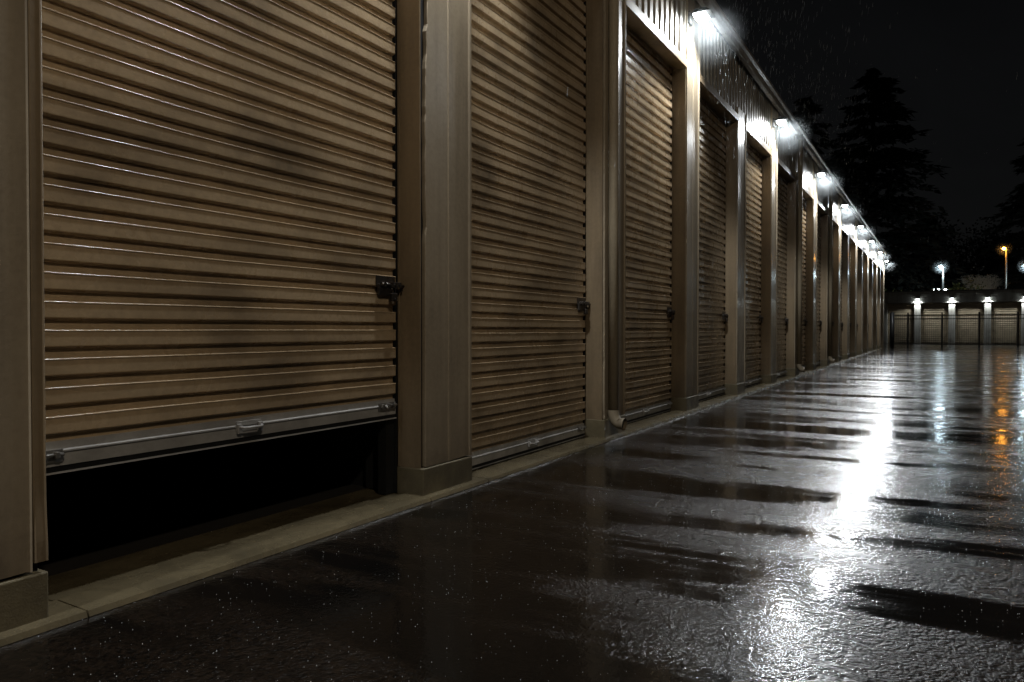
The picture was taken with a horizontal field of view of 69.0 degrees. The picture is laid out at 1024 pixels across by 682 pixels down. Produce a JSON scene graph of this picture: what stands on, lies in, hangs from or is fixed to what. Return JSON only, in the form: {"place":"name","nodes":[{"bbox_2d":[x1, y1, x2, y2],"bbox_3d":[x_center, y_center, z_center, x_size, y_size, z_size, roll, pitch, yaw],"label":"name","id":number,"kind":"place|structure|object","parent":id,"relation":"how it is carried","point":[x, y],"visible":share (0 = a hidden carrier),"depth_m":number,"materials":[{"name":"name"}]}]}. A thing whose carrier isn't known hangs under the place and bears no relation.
{"place":"outdoors","nodes":[
{"label":"outdoors","id":0,"kind":"place"},
{"bbox_2d":[0,0,886,646],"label":"storage building","id":1,"kind":"structure","parent":0,"point":[276,276],"depth_m":5.06,"materials":[{"name":"metal"}]},
{"bbox_2d":[41,0,404,475],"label":"roller door","id":2,"kind":"structure","parent":1,"relation":"in","point":[219,210],"depth_m":3.89,"materials":[{"name":"paint"}]},
{"bbox_2d":[466,0,590,469],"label":"roller door","id":3,"kind":"structure","parent":1,"relation":"in","point":[529,306],"depth_m":6.83,"materials":[{"name":"paint"}]},
{"bbox_2d":[608,0,626,429],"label":"downspout","id":4,"kind":"object","parent":1,"relation":"attached to","point":[617,421],"visible":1,"depth_m":7.92,"materials":[{"name":"paint"}]},
{"bbox_2d":[624,25,674,422],"bbox_3d":[1.685,-1.478,9.493,0.091,4.945,2.409,0,1,30],"label":"roller door","id":5,"kind":"structure","parent":1,"relation":"in","point":[649,314],"depth_m":9.66,"materials":[{"name":"paint"}]},
{"bbox_2d":[688,7,715,25],"bbox_3d":[2.637,-4.534,10.406,0.330,0.170,0.300,0,1,30],"label":"wall lamp","id":6,"kind":"object","parent":1,"relation":"attached to","point":[700,14],"visible":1,"depth_m":10.35,"materials":[{"name":"white metal"}]},
{"bbox_2d":[696,97,727,401],"bbox_3d":[3.178,-1.518,12.101,0.091,4.945,2.499,0,1,30],"label":"roller door","id":7,"kind":"structure","parent":1,"relation":"in","point":[712,314],"depth_m":12.39,"materials":[{"name":"paint"}]},
{"bbox_2d":[745,142,762,387],"bbox_3d":[4.693,-1.558,14.748,0.091,4.945,2.499,0,1,30],"label":"roller door","id":8,"kind":"structure","parent":1,"relation":"in","point":[753,158],"depth_m":15.15,"materials":[{"name":"paint"}]},
{"bbox_2d":[772,117,790,127],"bbox_3d":[5.668,-4.614,15.700,0.330,0.170,0.300,0,1,30],"label":"wall lamp","id":9,"kind":"object","parent":1,"relation":"attached to","point":[780,121],"visible":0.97,"depth_m":15.62,"materials":[{"name":"white metal"}]},
{"bbox_2d":[776,173,788,377],"bbox_3d":[6.209,-1.598,17.394,0.091,4.945,2.499,0,1,30],"label":"roller door","id":10,"kind":"structure","parent":1,"relation":"in","point":[782,319],"depth_m":17.91,"materials":[{"name":"paint"}]},
{"bbox_2d":[797,134,804,372],"bbox_3d":[7.219,-2.203,18.584,0.200,5.979,0.135,0,1,30],"label":"downspout","id":11,"kind":"object","parent":1,"relation":"attached to","point":[800,368],"visible":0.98,"depth_m":18.57,"materials":[{"name":"paint"}]},
{"bbox_2d":[799,197,806,371],"bbox_3d":[7.724,-1.638,20.041,0.091,4.945,2.499,0,1,30],"label":"roller door","id":12,"kind":"structure","parent":1,"relation":"in","point":[804,321],"depth_m":20.84,"materials":[{"name":"paint"}]},
{"bbox_2d":[816,211,821,365],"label":"roller door","id":13,"kind":"structure","parent":1,"relation":"in","point":[818,362],"depth_m":23.41,"materials":[{"name":"paint"}]},
{"bbox_2d":[814,171,827,177],"bbox_3d":[8.698,-4.695,20.993,0.330,0.170,0.300,0,1,30],"label":"wall lamp","id":14,"kind":"object","parent":1,"relation":"attached to","point":[821,173],"visible":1,"depth_m":20.92,"materials":[{"name":"white metal"}]},
{"bbox_2d":[828,177,834,362],"bbox_3d":[10.250,-2.284,23.878,0.200,5.979,0.135,0,1,30],"label":"downspout","id":15,"kind":"object","parent":1,"relation":"attached to","point":[830,273],"visible":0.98,"depth_m":23.86,"materials":[{"name":"paint"}]},
{"bbox_2d":[840,235,842,358],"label":"roller door","id":16,"kind":"structure","parent":1,"relation":"in","point":[841,235],"depth_m":28.87,"materials":[{"name":"paint"}]},
{"bbox_2d":[839,203,849,208],"bbox_3d":[11.729,-4.775,26.286,0.330,0.170,0.300,0,1,30],"label":"wall lamp","id":17,"kind":"object","parent":1,"relation":"attached to","point":[845,205],"visible":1,"depth_m":26.20,"materials":[{"name":"white metal"}]},
{"bbox_2d":[849,252,850,355],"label":"roller door","id":18,"kind":"structure","parent":1,"relation":"in","point":[850,252],"depth_m":31.60,"materials":[{"name":"paint"}]},
{"bbox_2d":[0,343,1023,681],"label":"wet asphalt yard","id":19,"kind":"structure","parent":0,"point":[418,597],"depth_m":3.62,"materials":[{"name":"black asphalt"}]},
{"bbox_2d":[791,94,896,263],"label":"pine tree","id":20,"kind":"object","parent":19,"relation":"on","point":[805,108],"visible":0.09,"depth_m":86.19,"materials":[{"name":"green plant"}]},
{"bbox_2d":[890,312,893,346],"bbox_3d":[25.577,-0.772,50.109,0.220,2.360,0.220,0,1,30],"label":"yard post","id":21,"kind":"object","parent":19,"relation":"on","point":[892,330],"visible":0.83,"depth_m":50.02,"materials":[{"name":"grey metal"}]},
{"bbox_2d":[825,68,970,291],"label":"pine tree","id":22,"kind":"object","parent":19,"relation":"on","point":[879,91],"visible":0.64,"depth_m":92.38,"materials":[{"name":"green plant"}]},
{"bbox_2d":[884,263,936,290],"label":"broadleaf tree","id":23,"kind":"object","parent":19,"relation":"on","point":[902,272],"visible":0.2,"depth_m":90.26,"materials":[{"name":"green plant"}]},
{"bbox_2d":[888,212,968,289],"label":"pine tree","id":24,"kind":"object","parent":19,"relation":"on","point":[912,255],"visible":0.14,"depth_m":124.30,"materials":[{"name":"green plant"}]},
{"bbox_2d":[937,264,943,289],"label":"street lamp","id":25,"kind":"object","parent":19,"relation":"on","point":[941,266],"visible":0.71,"depth_m":77.83,"materials":[{"name":"grey metal"}]},
{"bbox_2d":[884,288,1023,343],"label":"storage block","id":26,"kind":"structure","parent":19,"relation":"on","point":[974,302],"depth_m":62.79,"materials":[{"name":"grey metal"}]},
{"bbox_2d":[888,303,913,342],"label":"roller door","id":27,"kind":"structure","parent":26,"relation":"in","point":[898,308],"depth_m":65.01,"materials":[{"name":"beige metal"}]},
{"bbox_2d":[921,303,947,342],"bbox_3d":[36.127,-1.574,63.746,2.030,3.510,0.030,0,1,30],"label":"roller door","id":28,"kind":"structure","parent":26,"relation":"in","point":[926,308],"depth_m":63.77,"materials":[{"name":"beige metal"}]},
{"bbox_2d":[955,302,983,342],"bbox_3d":[38.340,-1.555,62.479,2.030,3.510,0.030,0,1,30],"label":"roller door","id":29,"kind":"structure","parent":26,"relation":"in","point":[961,308],"depth_m":62.49,"materials":[{"name":"beige metal"}]},
{"bbox_2d":[991,301,1020,343],"bbox_3d":[40.553,-1.536,61.213,2.030,3.510,0.030,0,1,30],"label":"roller door","id":30,"kind":"structure","parent":26,"relation":"in","point":[1013,307],"depth_m":61.23,"materials":[{"name":"beige metal"}]},
{"bbox_2d":[890,312,1023,346],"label":"metal fence","id":31,"kind":"object","parent":19,"relation":"on","point":[1017,318],"visible":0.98,"depth_m":51.48,"materials":[{"name":"black metal"}]},
{"bbox_2d":[930,277,985,290],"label":"shrub","id":32,"kind":"object","parent":19,"relation":"on","point":[961,288],"visible":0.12,"depth_m":85.32,"materials":[{"name":"green plant"}]},
{"bbox_2d":[927,216,1011,279],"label":"broadleaf tree","id":33,"kind":"object","parent":19,"relation":"on","point":[966,245],"visible":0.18,"depth_m":130.62,"materials":[{"name":"green plant"}]},
{"bbox_2d":[961,274,1007,289],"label":"bare bush","id":34,"kind":"object","parent":19,"relation":"on","point":[988,281],"visible":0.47,"depth_m":89.51,"materials":[{"name":"brown plant"}]},
{"bbox_2d":[948,279,1022,287],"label":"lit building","id":35,"kind":"structure","parent":19,"relation":"on","point":[979,280],"depth_m":124.86,"materials":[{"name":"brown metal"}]},
{"bbox_2d":[953,229,1021,278],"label":"broadleaf tree","id":36,"kind":"object","parent":19,"relation":"on","point":[986,259],"visible":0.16,"depth_m":127.61,"materials":[{"name":"green plant"}]},
{"bbox_2d":[955,224,1023,283],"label":"broadleaf tree","id":37,"kind":"object","parent":19,"relation":"on","point":[1012,260],"visible":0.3,"depth_m":124.80,"materials":[{"name":"green plant"}]},
{"bbox_2d":[972,139,1023,288],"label":"pine tree","id":38,"kind":"object","parent":19,"relation":"on","point":[1015,240],"visible":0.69,"depth_m":92.67,"materials":[{"name":"green plant"}]},
{"bbox_2d":[1000,246,1006,288],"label":"street lamp","id":39,"kind":"object","parent":19,"relation":"on","point":[1004,248],"visible":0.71,"depth_m":79.81,"materials":[{"name":"grey metal"}]},
{"bbox_2d":[38,2,1023,681],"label":"rain","id":40,"kind":"object","parent":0,"point":[734,410],"visible":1,"depth_m":8.99,"materials":[{"name":"clear liquid"}]},
{"bbox_2d":[715,0,1023,277],"label":"sky","id":41,"kind":"structure","parent":0,"point":[977,125],"materials":[{"name":"black"}]},
{"bbox_2d":[985,276,1009,288],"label":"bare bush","id":42,"kind":"object","parent":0,"point":[1001,284],"visible":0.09,"depth_m":95.44,"materials":[{"name":"brown plant"}]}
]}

